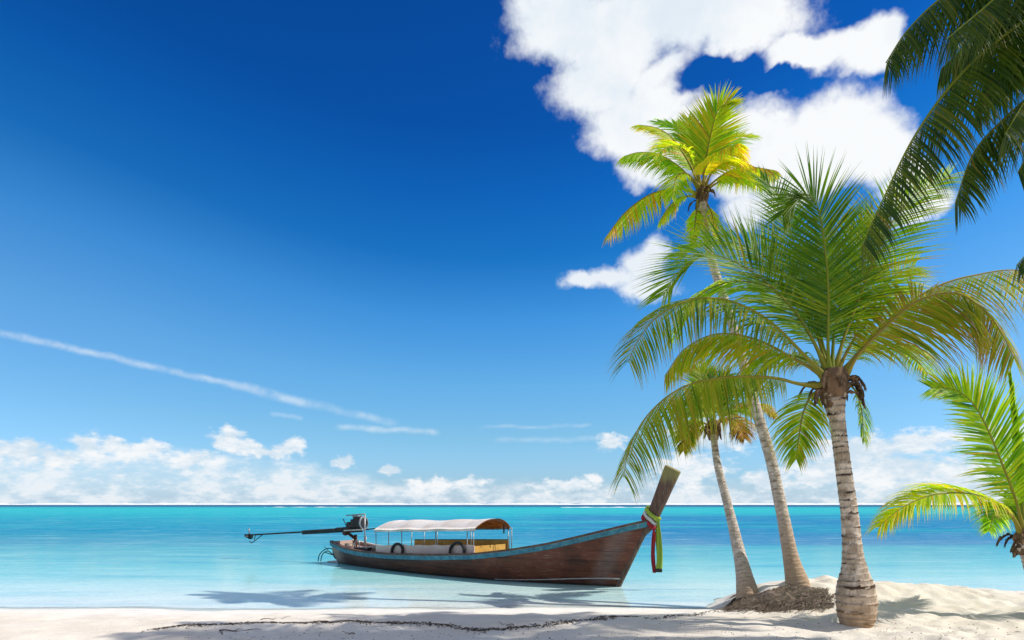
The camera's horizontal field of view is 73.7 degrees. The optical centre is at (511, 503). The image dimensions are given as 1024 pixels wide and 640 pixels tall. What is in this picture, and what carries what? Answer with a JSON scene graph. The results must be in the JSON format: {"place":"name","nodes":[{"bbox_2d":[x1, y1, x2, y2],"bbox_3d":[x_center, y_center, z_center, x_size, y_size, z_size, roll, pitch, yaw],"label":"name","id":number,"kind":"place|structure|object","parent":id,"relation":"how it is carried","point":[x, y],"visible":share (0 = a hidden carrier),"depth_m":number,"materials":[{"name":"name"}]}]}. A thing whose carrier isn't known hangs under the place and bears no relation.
{"place":"outdoors","nodes":[
{"label":"outdoors","id":0,"kind":"place"},
{"bbox_2d":[219,628,261,631],"bbox_3d":[-3.283,1.526,8.245,0.502,0.038,0.088,0,0,-8],"label":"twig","id":1,"kind":"object","parent":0,"point":[233,630],"visible":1,"depth_m":8.23,"materials":[{"name":"brown wood"}]},
{"bbox_2d":[0,505,1023,609],"bbox_3d":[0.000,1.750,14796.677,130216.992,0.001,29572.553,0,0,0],"label":"sea","id":2,"kind":"structure","parent":0,"point":[197,557],"depth_m":23.06,"materials":[{"name":"liquid"}]},
{"bbox_2d":[244,465,680,586],"bbox_3d":[-2.263,0.663,18.112,14.477,2.878,2.262,0,0,39],"label":"longtail boat","id":3,"kind":"object","parent":2,"relation":"on","point":[605,557],"visible":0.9,"depth_m":15.45,"materials":[{"name":"brown wood"}]},
{"bbox_2d":[345,543,353,546],"bbox_3d":[-4.733,1.199,19.898,0.284,0.097,0.279,0,0,0],"label":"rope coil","id":4,"kind":"object","parent":3,"relation":"on","point":[349,544],"visible":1,"depth_m":19.80,"materials":[{"name":"white"}]},
{"bbox_2d":[390,542,403,552],"bbox_3d":[-2.948,1.216,17.525,0.486,0.438,0.115,0,0,39],"label":"rubber fender","id":5,"kind":"object","parent":3,"relation":"attached to","point":[399,544],"visible":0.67,"depth_m":17.50,"materials":[{"name":"black rubber"}]},
{"bbox_2d":[449,541,465,552],"bbox_3d":[-1.301,1.128,16.151,0.530,0.478,0.120,0,0,39],"label":"rubber fender","id":6,"kind":"object","parent":3,"relation":"attached to","point":[460,544],"visible":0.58,"depth_m":16.13,"materials":[{"name":"black rubber"}]},
{"bbox_2d":[641,514,655,572],"bbox_3d":[2.810,0.804,13.937,0.221,1.192,0.371,0,0,-45],"label":"prow sash","id":7,"kind":"object","parent":3,"relation":"attached to","point":[653,540],"visible":0.92,"depth_m":13.81,"materials":[{"name":"red fabric"}]},
{"bbox_2d":[643,511,656,525],"bbox_3d":[2.829,0.295,13.924,0.331,0.322,0.210,0,0,40],"label":"prow sash","id":8,"kind":"object","parent":3,"relation":"attached to","point":[649,518],"visible":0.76,"depth_m":13.83,"materials":[{"name":"white fabric"}]},
{"bbox_2d":[644,505,662,571],"bbox_3d":[2.882,0.709,13.879,0.388,1.353,0.210,0,0,40],"label":"prow sash","id":9,"kind":"object","parent":3,"relation":"attached to","point":[659,561],"visible":0.95,"depth_m":13.79,"materials":[{"name":"green fabric"}]},
{"bbox_2d":[0,503,1003,507],"bbox_3d":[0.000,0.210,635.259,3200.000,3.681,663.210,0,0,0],"label":"surf","id":10,"kind":"structure","parent":2,"relation":"on","point":[448,504],"depth_m":958.39,"materials":[{"name":"liquid"}]},
{"bbox_2d":[0,575,1023,639],"bbox_3d":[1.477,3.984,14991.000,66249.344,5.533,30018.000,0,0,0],"label":"sand beach","id":11,"kind":"structure","parent":0,"point":[919,611],"depth_m":8.89,"materials":[{"name":"beige sand"}]},
{"bbox_2d":[142,610,734,632],"bbox_3d":[-0.415,1.580,8.919,8.233,0.190,1.564,0,0,-13],"label":"seaweed wrack","id":12,"kind":"object","parent":11,"relation":"on","point":[435,624],"visible":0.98,"depth_m":8.76,"materials":[{"name":"brown plant"}]},
{"bbox_2d":[601,83,809,586],"bbox_3d":[3.211,-2.981,12.131,3.337,8.892,2.467,0,0,0],"label":"palm tree","id":13,"kind":"object","parent":11,"relation":"on","point":[707,145],"visible":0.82,"depth_m":12.01,"materials":[{"name":"green plant"}]},
{"bbox_2d":[667,359,835,614],"bbox_3d":[4.022,-0.512,11.599,2.590,4.515,3.878,0,0,0],"label":"palm tree","id":14,"kind":"object","parent":11,"relation":"on","point":[748,595],"visible":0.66,"depth_m":11.49,"materials":[{"name":"green plant"}]},
{"bbox_2d":[608,144,1023,627],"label":"palm tree","id":15,"kind":"object","parent":11,"relation":"on","point":[856,603],"visible":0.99,"depth_m":8.58,"materials":[{"name":"green plant"}]},
{"bbox_2d":[859,0,1023,290],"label":"palm tree","id":16,"kind":"object","parent":11,"relation":"on","point":[970,63],"visible":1,"depth_m":6.95,"materials":[{"name":"green plant"}]},
{"bbox_2d":[864,358,1023,568],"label":"palm tree","id":17,"kind":"object","parent":11,"relation":"on","point":[1012,507],"visible":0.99,"depth_m":9.05,"materials":[{"name":"green plant"}]},
{"bbox_2d":[0,0,1023,503],"label":"sky","id":18,"kind":"structure","parent":0,"point":[252,251],"materials":[{"name":"blue"}]},
{"bbox_2d":[173,615,1018,639],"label":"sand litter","id":19,"kind":"object","parent":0,"point":[637,636],"visible":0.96,"depth_m":8.16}
]}

